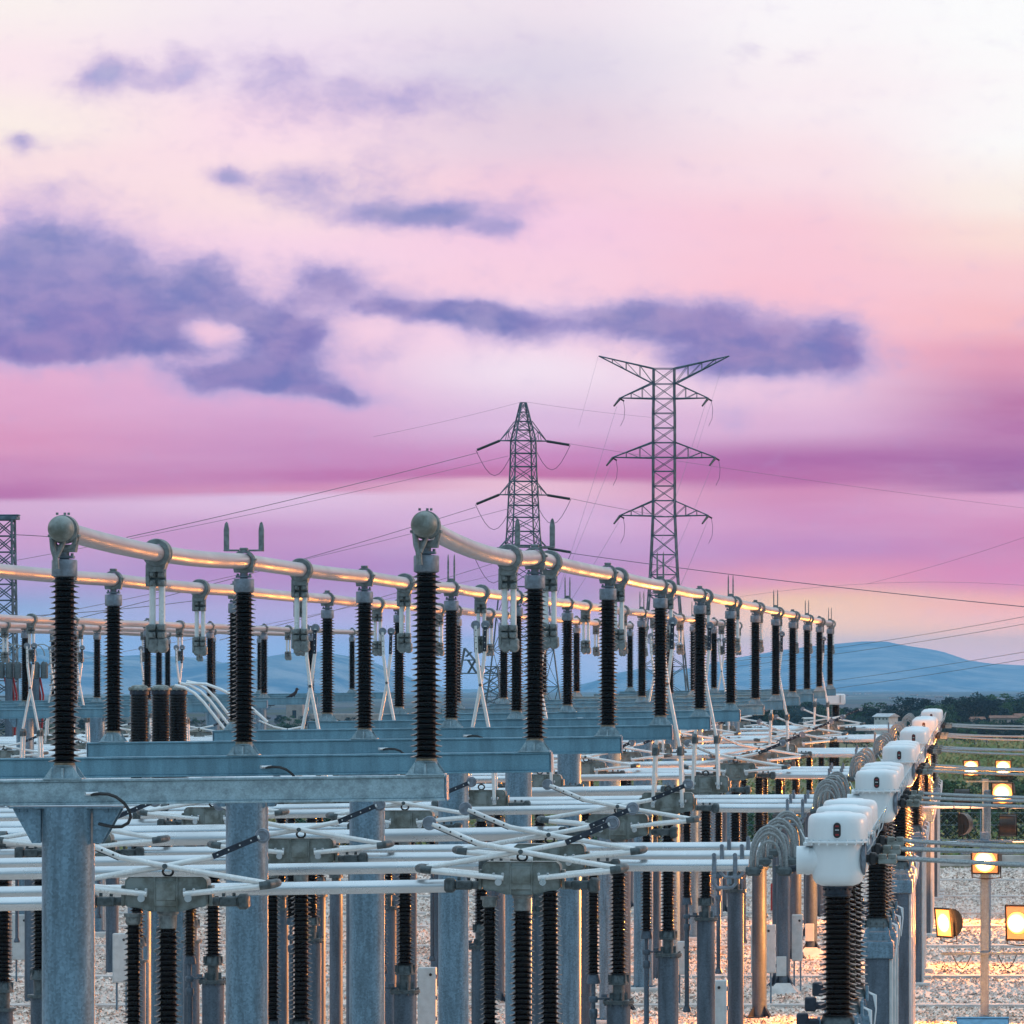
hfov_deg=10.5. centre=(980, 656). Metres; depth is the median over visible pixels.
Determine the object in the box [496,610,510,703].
post insulator
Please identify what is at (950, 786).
shrub
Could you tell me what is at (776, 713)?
broadleaf tree
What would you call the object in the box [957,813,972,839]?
floodlight
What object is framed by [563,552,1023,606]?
overhead wire
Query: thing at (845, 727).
connecting tube
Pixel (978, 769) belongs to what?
slack cable
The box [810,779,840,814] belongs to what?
flexible connector
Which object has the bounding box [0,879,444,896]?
connecting tube
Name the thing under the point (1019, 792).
shrub
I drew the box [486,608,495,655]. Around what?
hanging contact
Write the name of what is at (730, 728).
pantograph disconnector
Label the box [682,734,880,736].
connecting tube
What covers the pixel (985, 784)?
lamp pole
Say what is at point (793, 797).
tube strap
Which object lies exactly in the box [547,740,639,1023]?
pantograph disconnector
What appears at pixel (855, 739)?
connecting tube
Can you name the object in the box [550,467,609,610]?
overhead wire
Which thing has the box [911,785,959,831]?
shrub
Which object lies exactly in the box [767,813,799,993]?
pipe column
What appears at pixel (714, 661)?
post insulator
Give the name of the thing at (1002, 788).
floodlight
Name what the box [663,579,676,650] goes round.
hanging contact
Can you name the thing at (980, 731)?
pine tree
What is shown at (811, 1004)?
current transformer
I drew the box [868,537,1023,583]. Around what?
overhead wire
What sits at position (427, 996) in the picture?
control cabinet
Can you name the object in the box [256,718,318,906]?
pantograph disconnector
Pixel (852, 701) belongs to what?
ground
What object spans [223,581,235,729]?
post insulator
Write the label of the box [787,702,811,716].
broadleaf tree
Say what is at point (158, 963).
tube support insulator
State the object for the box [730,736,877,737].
connecting tube
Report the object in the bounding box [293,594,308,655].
hanging contact
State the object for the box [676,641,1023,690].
mountain
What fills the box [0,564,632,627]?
busbar
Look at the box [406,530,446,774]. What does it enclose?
post insulator
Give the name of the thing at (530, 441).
pylon
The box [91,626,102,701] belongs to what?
post insulator
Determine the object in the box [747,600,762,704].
post insulator
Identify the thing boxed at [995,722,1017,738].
broadleaf tree
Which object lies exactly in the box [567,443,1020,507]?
overhead wire
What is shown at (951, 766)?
slack cable
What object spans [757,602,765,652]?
hanging contact
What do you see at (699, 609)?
post insulator
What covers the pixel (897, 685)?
foothill
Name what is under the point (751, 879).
cable trench
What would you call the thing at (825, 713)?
broadleaf tree
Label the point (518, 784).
busbar support
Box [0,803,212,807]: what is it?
connecting tube
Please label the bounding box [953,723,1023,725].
slack cable
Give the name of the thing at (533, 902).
pantograph disconnector
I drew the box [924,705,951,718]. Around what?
broadleaf tree
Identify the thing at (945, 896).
cable trench
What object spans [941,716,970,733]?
broadleaf tree
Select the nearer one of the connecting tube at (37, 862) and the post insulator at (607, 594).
the connecting tube at (37, 862)
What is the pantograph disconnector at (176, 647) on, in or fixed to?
on the gravel yard at (17, 1020)
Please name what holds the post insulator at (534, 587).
on the busbar support at (246, 966)
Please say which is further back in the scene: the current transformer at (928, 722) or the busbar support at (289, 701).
the busbar support at (289, 701)
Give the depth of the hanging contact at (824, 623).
199.88 m
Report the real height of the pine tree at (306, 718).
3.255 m
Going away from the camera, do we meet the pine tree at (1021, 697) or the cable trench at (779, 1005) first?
the cable trench at (779, 1005)
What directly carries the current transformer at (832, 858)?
on the gravel yard at (17, 1020)
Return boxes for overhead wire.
[0,456,506,563]
[21,574,497,669]
[37,601,190,615]
[40,508,508,616]
[80,507,475,617]
[126,452,477,537]
[220,564,490,639]
[373,402,519,436]
[529,402,664,418]
[550,407,616,615]
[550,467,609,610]
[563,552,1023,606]
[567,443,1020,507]
[571,498,666,516]
[641,406,704,599]
[664,464,712,576]
[735,624,1022,666]
[739,617,1020,660]
[740,582,1012,596]
[764,652,1022,689]
[835,659,1023,688]
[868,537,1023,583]
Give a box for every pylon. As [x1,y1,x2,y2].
[475,402,571,704]
[598,356,729,783]
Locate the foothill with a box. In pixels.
[767,679,1018,691]
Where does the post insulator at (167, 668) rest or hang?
on the busbar support at (263, 713)
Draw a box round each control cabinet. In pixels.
[12,914,24,981]
[113,933,126,1009]
[418,967,436,1023]
[677,941,684,1002]
[715,980,727,1023]
[751,924,776,1003]
[792,914,803,990]
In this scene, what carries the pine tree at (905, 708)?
on the ground at (852, 701)
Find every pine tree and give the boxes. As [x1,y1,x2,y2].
[77,718,84,730]
[274,715,284,723]
[298,716,312,728]
[343,717,356,720]
[741,715,762,723]
[781,709,808,722]
[783,705,813,722]
[804,702,831,714]
[839,730,856,747]
[840,707,856,723]
[844,715,865,734]
[852,708,871,723]
[853,716,873,733]
[864,707,895,724]
[884,702,911,719]
[888,696,925,716]
[910,710,922,715]
[916,698,940,709]
[940,697,960,714]
[947,727,966,739]
[953,697,997,721]
[953,701,979,722]
[957,691,987,714]
[969,717,990,728]
[972,699,1009,721]
[976,724,997,744]
[987,727,1002,740]
[998,720,1023,734]
[1005,730,1023,738]
[1012,701,1023,710]
[1015,692,1023,712]
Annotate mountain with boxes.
[0,647,469,693]
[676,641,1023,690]
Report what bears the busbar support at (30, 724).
on the gravel yard at (17, 1020)
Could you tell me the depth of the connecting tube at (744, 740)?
185.93 m
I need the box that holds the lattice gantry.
[460,648,510,782]
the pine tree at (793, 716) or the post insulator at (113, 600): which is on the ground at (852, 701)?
the pine tree at (793, 716)
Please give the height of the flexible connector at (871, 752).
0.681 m
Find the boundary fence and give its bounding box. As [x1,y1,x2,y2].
[268,811,1023,865]
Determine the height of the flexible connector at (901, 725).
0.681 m
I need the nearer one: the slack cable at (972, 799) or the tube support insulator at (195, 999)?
the slack cable at (972, 799)
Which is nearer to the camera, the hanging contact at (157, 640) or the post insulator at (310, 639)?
the hanging contact at (157, 640)
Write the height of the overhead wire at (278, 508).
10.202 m
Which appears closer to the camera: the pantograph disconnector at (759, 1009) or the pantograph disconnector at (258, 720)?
the pantograph disconnector at (759, 1009)
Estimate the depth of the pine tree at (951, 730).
812.60 m
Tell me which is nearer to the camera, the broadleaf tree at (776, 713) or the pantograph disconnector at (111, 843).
the pantograph disconnector at (111, 843)
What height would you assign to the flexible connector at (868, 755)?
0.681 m
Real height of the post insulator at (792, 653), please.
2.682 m
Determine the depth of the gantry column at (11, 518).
239.59 m
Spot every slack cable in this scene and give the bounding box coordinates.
[897,856,1023,866]
[900,847,1023,853]
[904,838,1023,848]
[920,801,1023,807]
[922,796,1023,802]
[924,792,1023,798]
[933,770,1023,775]
[934,767,1023,771]
[935,764,1023,768]
[941,750,1023,755]
[942,748,1023,751]
[943,746,1002,748]
[947,736,1023,740]
[948,733,1023,737]
[948,734,1023,736]
[952,724,1023,726]
[952,726,1023,729]
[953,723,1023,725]
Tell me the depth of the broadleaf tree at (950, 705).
1129.46 m
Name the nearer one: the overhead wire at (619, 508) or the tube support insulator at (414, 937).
the tube support insulator at (414, 937)
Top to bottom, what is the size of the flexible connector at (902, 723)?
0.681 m
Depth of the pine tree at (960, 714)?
1096.03 m
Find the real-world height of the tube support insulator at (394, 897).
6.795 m
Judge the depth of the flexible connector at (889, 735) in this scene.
164.94 m
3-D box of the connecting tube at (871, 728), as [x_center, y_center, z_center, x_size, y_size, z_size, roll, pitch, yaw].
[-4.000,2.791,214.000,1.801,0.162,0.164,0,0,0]
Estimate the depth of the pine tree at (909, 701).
1148.54 m
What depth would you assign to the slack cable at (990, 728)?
213.98 m
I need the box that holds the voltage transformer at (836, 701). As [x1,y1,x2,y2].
[827,694,844,797]
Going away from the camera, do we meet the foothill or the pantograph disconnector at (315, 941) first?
the pantograph disconnector at (315, 941)
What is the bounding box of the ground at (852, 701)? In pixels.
[0,689,1023,867]
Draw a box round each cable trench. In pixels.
[9,974,1023,978]
[10,1003,1023,1007]
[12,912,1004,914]
[13,879,1023,880]
[95,944,1023,947]
[105,925,1004,927]
[326,895,1023,897]
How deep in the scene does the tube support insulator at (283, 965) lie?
122.86 m
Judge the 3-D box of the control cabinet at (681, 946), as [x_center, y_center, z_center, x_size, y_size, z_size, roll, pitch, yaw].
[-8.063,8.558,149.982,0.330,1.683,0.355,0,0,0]
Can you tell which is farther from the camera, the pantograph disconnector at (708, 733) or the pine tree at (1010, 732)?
the pine tree at (1010, 732)
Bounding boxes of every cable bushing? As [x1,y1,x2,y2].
[128,684,224,1023]
[150,682,267,1023]
[169,680,229,1023]
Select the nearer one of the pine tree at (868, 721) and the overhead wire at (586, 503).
the overhead wire at (586, 503)
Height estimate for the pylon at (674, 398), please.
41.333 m
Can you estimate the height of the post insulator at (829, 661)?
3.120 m
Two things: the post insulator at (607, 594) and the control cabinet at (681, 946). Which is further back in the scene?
the control cabinet at (681, 946)
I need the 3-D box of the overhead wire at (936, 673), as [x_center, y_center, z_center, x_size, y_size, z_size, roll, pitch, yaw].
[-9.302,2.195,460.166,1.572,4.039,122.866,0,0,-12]
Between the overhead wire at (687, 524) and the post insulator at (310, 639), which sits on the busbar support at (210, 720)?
the post insulator at (310, 639)
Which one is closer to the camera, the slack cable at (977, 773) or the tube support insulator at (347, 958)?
the slack cable at (977, 773)
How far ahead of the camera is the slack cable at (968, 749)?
161.48 m
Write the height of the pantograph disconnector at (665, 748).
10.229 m
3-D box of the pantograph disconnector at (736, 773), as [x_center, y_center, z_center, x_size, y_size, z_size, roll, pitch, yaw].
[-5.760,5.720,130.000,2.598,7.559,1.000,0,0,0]
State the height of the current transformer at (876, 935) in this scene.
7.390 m
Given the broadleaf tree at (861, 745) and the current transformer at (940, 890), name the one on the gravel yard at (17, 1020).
the current transformer at (940, 890)
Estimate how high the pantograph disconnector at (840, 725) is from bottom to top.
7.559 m
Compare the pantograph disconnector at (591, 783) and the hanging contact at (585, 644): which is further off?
the pantograph disconnector at (591, 783)
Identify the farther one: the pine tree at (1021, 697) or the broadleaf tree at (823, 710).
the pine tree at (1021, 697)
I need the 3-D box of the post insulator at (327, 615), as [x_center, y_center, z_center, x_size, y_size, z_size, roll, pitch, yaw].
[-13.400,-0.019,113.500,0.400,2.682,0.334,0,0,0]
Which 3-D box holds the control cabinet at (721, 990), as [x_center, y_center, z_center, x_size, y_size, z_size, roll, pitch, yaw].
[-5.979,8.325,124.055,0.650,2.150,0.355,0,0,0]
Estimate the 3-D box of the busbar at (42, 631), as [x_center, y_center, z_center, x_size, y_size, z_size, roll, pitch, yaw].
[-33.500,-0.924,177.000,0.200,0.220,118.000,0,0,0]
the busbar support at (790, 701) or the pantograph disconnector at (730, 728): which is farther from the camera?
the pantograph disconnector at (730, 728)
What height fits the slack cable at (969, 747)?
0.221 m
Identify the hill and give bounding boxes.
[465,669,759,691]
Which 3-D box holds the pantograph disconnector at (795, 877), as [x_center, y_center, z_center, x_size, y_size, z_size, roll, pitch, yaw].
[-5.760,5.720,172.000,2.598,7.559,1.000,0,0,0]
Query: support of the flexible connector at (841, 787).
attached to the current transformer at (876, 935)
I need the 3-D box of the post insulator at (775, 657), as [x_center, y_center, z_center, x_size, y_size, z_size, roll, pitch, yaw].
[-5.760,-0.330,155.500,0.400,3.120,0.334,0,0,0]
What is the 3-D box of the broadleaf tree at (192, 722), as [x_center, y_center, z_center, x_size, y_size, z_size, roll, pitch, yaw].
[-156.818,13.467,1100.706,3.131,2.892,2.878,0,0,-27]
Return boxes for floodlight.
[934,907,962,942]
[953,789,970,810]
[956,1017,1008,1023]
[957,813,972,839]
[963,760,980,779]
[971,853,1001,879]
[991,782,1014,808]
[995,760,1011,779]
[998,814,1016,840]
[1005,904,1023,945]
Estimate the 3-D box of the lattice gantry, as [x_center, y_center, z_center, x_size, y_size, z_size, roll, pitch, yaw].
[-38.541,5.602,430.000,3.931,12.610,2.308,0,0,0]
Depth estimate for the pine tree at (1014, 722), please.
904.44 m
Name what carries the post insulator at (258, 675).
on the busbar support at (263, 713)
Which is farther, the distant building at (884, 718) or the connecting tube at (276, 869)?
the distant building at (884, 718)
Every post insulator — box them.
[18,629,31,705]
[43,534,85,779]
[49,637,54,699]
[74,615,81,708]
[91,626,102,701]
[99,569,127,741]
[142,618,152,703]
[154,652,162,684]
[164,633,171,686]
[204,621,215,700]
[213,629,217,695]
[223,522,263,755]
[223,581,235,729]
[255,632,262,693]
[258,624,269,697]
[306,626,315,694]
[319,590,337,720]
[347,628,356,692]
[350,566,378,738]
[390,599,408,713]
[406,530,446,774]
[439,554,462,727]
[457,605,464,707]
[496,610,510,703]
[506,588,525,718]
[515,518,554,751]
[542,617,549,699]
[558,578,576,711]
[572,616,581,696]
[594,563,621,735]
[625,621,634,690]
[635,592,648,701]
[649,552,671,724]
[666,611,675,697]
[688,605,694,694]
[690,586,709,716]
[709,617,718,691]
[722,575,739,709]
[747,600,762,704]
[769,590,781,699]
[786,609,798,696]
[801,600,812,693]
[814,616,824,690]
[826,607,834,688]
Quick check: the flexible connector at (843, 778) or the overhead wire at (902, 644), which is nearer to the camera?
the flexible connector at (843, 778)
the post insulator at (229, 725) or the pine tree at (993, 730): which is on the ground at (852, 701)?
the pine tree at (993, 730)
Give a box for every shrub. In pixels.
[295,818,325,822]
[747,813,755,834]
[747,815,773,836]
[748,791,803,832]
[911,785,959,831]
[933,779,972,802]
[940,791,981,822]
[940,822,977,854]
[967,775,999,811]
[968,781,1023,825]
[969,810,1009,838]
[989,767,1023,804]
[995,809,1023,843]
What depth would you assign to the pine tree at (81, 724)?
1008.37 m
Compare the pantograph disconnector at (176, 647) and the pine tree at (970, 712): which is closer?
the pantograph disconnector at (176, 647)
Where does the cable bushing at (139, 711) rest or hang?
on the gravel yard at (17, 1020)
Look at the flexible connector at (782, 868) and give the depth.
73.93 m
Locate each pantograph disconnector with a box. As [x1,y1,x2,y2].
[0,733,48,964]
[0,804,169,857]
[14,643,43,1001]
[34,646,77,743]
[74,645,89,748]
[74,734,151,971]
[80,718,148,848]
[95,828,281,1023]
[129,646,151,741]
[136,776,289,1023]
[169,717,228,846]
[174,645,189,740]
[207,801,394,1023]
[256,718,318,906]
[277,624,348,1023]
[325,777,482,1023]
[378,628,405,1023]
[415,816,628,1023]
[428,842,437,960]
[431,620,530,1023]
[452,802,647,1023]
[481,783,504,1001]
[498,647,583,1023]
[532,814,545,909]
[536,779,700,1023]
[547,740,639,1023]
[581,740,671,1009]
[590,781,598,924]
[617,617,718,1023]
[626,633,686,978]
[627,780,633,906]
[653,722,721,951]
[661,622,750,1023]
[680,722,740,760]
[684,739,790,1023]
[709,731,808,1018]
[717,638,746,911]
[723,710,768,883]
[746,631,811,986]
[753,719,836,959]
[772,714,847,936]
[798,707,864,797]
[809,636,846,916]
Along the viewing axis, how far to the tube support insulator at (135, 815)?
101.91 m
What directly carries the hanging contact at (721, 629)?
hanging from the busbar at (64, 529)
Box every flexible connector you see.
[745,825,795,875]
[759,817,796,865]
[769,810,804,856]
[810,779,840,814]
[817,775,845,808]
[825,771,849,800]
[847,752,869,780]
[853,750,872,774]
[856,748,875,770]
[872,735,888,758]
[875,734,890,756]
[879,732,893,754]
[889,724,902,737]
[891,722,903,740]
[894,721,905,740]
[899,715,912,730]
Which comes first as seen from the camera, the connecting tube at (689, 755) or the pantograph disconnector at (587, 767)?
the pantograph disconnector at (587, 767)
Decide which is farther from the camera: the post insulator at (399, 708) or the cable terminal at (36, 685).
the cable terminal at (36, 685)
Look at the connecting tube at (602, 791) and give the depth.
115.90 m
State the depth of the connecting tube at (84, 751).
175.45 m
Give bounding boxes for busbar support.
[0,697,317,715]
[0,700,267,936]
[0,704,209,913]
[0,708,130,718]
[0,752,552,1023]
[0,775,448,1023]
[77,694,357,896]
[86,736,622,1023]
[120,692,394,729]
[212,725,672,1023]
[307,717,710,1023]
[382,710,740,1023]
[441,705,763,1023]
[489,700,783,991]
[544,697,799,961]
[572,694,813,940]
[594,691,825,920]
[619,689,835,902]
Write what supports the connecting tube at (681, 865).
attached to the pantograph disconnector at (549, 969)
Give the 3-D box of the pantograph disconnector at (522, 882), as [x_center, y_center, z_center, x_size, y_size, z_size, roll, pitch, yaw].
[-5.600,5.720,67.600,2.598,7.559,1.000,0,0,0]
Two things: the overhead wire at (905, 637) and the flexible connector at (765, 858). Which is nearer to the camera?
the flexible connector at (765, 858)
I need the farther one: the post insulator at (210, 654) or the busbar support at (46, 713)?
the post insulator at (210, 654)
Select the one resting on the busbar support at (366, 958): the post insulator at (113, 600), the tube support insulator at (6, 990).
the post insulator at (113, 600)
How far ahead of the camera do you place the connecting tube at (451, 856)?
77.42 m
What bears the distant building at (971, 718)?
on the ground at (852, 701)
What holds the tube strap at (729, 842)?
attached to the connecting tube at (650, 846)
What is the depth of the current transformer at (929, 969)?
164.83 m
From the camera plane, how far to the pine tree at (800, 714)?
1052.04 m
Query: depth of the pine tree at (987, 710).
1080.85 m
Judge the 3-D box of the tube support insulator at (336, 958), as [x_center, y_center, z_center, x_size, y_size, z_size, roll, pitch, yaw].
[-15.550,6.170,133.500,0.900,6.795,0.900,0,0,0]
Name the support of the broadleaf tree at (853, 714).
on the ground at (852, 701)
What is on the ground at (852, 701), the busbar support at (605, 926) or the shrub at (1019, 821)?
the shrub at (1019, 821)
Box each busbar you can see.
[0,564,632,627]
[0,614,373,634]
[0,622,284,635]
[0,628,194,636]
[48,513,725,626]
[411,508,832,625]
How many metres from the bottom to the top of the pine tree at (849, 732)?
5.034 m
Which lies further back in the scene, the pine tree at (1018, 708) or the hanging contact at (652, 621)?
the pine tree at (1018, 708)
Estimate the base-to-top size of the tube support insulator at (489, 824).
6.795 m
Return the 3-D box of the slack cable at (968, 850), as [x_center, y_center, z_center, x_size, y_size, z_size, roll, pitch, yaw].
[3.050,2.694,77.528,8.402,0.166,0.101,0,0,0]
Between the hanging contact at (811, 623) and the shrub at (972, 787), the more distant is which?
the shrub at (972, 787)
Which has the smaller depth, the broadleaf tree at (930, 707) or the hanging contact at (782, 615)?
the hanging contact at (782, 615)
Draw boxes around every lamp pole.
[941,832,1023,1016]
[961,790,1013,959]
[965,779,1007,916]
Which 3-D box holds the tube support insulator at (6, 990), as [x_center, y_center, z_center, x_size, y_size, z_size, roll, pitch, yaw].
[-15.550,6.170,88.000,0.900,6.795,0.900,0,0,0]
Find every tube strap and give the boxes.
[712,853,737,889]
[720,844,743,878]
[727,836,749,849]
[786,799,803,825]
[789,794,806,819]
[792,790,809,814]
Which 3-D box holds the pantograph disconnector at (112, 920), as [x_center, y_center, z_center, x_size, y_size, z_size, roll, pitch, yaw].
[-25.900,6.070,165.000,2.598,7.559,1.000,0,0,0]
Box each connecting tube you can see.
[0,727,806,737]
[0,731,795,744]
[0,737,211,739]
[0,738,212,740]
[0,738,779,749]
[0,775,291,779]
[0,802,430,812]
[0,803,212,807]
[0,805,616,820]
[0,819,157,827]
[0,822,348,833]
[0,849,14,857]
[0,855,225,867]
[0,861,478,879]
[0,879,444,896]
[0,896,41,910]
[6,826,563,847]
[7,772,546,779]
[33,743,767,757]
[43,743,624,752]
[143,842,766,855]
[367,850,759,861]
[385,794,818,802]
[471,773,690,782]
[471,783,499,787]
[471,785,664,796]
[530,799,812,805]
[554,752,745,759]
[554,760,722,767]
[555,766,849,771]
[619,859,748,871]
[623,748,872,751]
[624,769,848,773]
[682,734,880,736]
[687,750,868,752]
[719,804,812,812]
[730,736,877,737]
[752,725,891,726]
[762,726,891,727]
[775,772,848,778]
[812,752,862,756]
[837,737,886,741]
[856,727,898,730]
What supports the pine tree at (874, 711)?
on the ground at (852, 701)
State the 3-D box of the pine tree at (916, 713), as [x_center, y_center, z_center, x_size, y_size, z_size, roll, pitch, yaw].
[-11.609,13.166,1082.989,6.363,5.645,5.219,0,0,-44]
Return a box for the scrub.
[119,737,1023,854]
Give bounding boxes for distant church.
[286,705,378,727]
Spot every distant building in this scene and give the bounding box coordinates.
[801,717,812,722]
[872,713,899,742]
[969,717,985,737]
[989,715,1021,723]
[1013,713,1023,734]
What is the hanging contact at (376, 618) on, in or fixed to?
hanging from the busbar at (17, 572)
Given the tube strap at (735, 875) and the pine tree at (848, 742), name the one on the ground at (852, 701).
the pine tree at (848, 742)
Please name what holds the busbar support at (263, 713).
on the gravel yard at (17, 1020)
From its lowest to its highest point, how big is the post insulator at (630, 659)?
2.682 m
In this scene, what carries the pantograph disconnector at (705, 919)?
on the gravel yard at (17, 1020)
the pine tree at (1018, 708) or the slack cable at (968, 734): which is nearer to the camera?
the slack cable at (968, 734)
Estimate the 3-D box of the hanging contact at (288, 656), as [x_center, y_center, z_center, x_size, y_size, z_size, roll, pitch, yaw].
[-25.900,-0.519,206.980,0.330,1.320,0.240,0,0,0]
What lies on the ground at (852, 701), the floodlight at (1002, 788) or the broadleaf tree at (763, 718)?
the broadleaf tree at (763, 718)
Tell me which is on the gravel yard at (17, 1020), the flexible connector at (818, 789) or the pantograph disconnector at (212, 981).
the pantograph disconnector at (212, 981)
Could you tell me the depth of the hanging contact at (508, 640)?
67.50 m
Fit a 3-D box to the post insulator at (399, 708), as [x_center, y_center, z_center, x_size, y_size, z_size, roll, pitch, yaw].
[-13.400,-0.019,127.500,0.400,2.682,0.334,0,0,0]
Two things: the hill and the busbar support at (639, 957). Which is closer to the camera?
the busbar support at (639, 957)
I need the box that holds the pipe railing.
[916,806,1023,842]
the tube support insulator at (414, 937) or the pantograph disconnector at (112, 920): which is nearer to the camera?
the tube support insulator at (414, 937)
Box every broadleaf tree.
[43,721,54,732]
[189,717,199,728]
[198,719,221,730]
[277,715,301,728]
[752,710,774,725]
[761,706,792,720]
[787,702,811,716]
[815,705,846,723]
[817,708,845,724]
[847,712,866,734]
[853,732,872,747]
[854,702,887,718]
[915,706,938,716]
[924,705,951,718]
[939,704,955,718]
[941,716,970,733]
[948,697,974,723]
[953,728,976,743]
[966,728,985,744]
[981,693,1021,711]
[983,719,1005,741]
[991,702,1019,714]
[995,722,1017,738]
[1004,696,1023,712]
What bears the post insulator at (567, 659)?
on the busbar support at (569, 771)
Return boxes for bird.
[287,688,298,696]
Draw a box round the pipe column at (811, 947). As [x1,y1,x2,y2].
[803,790,824,956]
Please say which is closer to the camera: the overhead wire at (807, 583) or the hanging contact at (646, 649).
the hanging contact at (646, 649)
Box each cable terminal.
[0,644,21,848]
[15,644,48,733]
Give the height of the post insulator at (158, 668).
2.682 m
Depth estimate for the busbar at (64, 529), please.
70.09 m
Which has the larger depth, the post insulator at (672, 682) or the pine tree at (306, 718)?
the pine tree at (306, 718)
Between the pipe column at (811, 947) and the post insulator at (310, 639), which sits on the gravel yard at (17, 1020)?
the pipe column at (811, 947)
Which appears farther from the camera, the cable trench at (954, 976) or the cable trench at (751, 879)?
the cable trench at (751, 879)
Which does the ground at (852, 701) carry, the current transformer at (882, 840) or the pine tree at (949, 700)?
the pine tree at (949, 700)
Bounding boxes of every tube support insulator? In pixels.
[0,831,15,1023]
[27,848,41,1023]
[126,812,148,1023]
[154,804,171,1023]
[181,805,201,1023]
[275,818,287,1023]
[316,775,327,1023]
[329,775,342,1023]
[346,821,348,1023]
[392,842,398,981]
[411,842,416,1000]
[430,816,437,985]
[475,783,480,938]
[486,783,493,895]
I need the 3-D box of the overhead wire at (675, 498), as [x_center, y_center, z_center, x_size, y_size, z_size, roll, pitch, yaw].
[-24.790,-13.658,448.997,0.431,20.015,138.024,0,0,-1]
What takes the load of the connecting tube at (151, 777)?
on the tube support insulator at (347, 958)
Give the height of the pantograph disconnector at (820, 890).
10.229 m
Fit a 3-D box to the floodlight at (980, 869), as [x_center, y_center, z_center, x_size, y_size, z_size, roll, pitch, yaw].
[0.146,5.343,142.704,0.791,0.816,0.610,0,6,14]
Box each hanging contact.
[1,622,10,662]
[26,613,37,661]
[77,625,85,661]
[140,632,143,661]
[144,539,172,652]
[176,620,184,660]
[192,579,209,655]
[196,634,202,661]
[285,625,292,659]
[290,558,312,651]
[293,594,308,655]
[372,597,385,655]
[396,573,414,652]
[436,603,445,655]
[474,584,489,653]
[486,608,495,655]
[498,544,522,651]
[539,550,562,648]
[580,599,592,653]
[593,618,600,655]
[611,567,628,649]
[618,605,629,653]
[645,624,648,655]
[650,609,654,653]
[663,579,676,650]
[676,613,685,654]
[702,589,713,650]
[718,619,725,654]
[733,596,742,651]
[735,622,742,654]
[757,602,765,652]
[776,607,784,650]
[794,611,800,652]
[808,614,813,653]
[821,617,825,652]
[829,620,835,653]
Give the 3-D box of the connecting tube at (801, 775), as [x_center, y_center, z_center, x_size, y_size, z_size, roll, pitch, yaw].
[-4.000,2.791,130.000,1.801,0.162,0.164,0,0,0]
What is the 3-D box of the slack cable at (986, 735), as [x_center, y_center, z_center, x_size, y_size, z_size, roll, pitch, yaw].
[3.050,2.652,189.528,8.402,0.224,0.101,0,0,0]
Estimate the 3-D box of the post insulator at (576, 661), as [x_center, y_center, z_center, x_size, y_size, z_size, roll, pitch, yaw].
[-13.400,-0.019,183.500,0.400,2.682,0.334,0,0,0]
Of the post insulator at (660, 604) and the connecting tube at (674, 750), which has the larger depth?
the connecting tube at (674, 750)
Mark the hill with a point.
(678, 681)
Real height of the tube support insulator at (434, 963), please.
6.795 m
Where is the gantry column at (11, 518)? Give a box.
[0,514,19,736]
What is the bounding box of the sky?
[0,0,1023,688]
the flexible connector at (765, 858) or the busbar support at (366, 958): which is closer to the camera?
the flexible connector at (765, 858)
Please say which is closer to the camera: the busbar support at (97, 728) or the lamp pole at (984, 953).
the lamp pole at (984, 953)
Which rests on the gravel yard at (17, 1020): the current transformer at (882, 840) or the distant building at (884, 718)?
the current transformer at (882, 840)
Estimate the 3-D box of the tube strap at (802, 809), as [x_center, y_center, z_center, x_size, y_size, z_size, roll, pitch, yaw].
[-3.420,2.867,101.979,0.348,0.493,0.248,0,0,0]
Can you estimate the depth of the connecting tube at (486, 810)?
101.93 m
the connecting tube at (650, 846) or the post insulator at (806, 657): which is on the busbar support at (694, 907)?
the post insulator at (806, 657)
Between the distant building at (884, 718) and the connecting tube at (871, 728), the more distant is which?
the distant building at (884, 718)
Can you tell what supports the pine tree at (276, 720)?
on the ground at (852, 701)
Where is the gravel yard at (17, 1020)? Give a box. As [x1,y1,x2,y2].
[10,868,1023,1023]
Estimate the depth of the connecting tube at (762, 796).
108.93 m
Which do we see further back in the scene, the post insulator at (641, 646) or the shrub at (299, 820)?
the shrub at (299, 820)
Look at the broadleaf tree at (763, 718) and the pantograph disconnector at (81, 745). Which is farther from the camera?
the broadleaf tree at (763, 718)
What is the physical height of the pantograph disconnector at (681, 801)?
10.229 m
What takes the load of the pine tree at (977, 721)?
on the ground at (852, 701)
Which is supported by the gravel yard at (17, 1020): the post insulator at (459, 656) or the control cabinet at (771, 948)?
the control cabinet at (771, 948)
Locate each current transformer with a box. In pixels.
[796,811,896,1023]
[805,804,900,1023]
[812,798,903,1023]
[847,769,919,1023]
[851,765,921,1023]
[861,762,923,1023]
[878,745,932,1023]
[881,740,934,1023]
[881,742,933,1023]
[896,729,940,986]
[898,728,941,979]
[905,726,942,972]
[909,718,946,936]
[910,717,947,931]
[915,716,947,924]
[918,710,951,899]
[919,709,951,894]
[920,708,952,892]
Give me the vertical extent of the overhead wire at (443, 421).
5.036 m
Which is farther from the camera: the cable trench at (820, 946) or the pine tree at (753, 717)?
the pine tree at (753, 717)
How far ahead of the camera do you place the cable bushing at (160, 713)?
122.70 m
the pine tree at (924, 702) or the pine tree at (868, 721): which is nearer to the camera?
the pine tree at (868, 721)

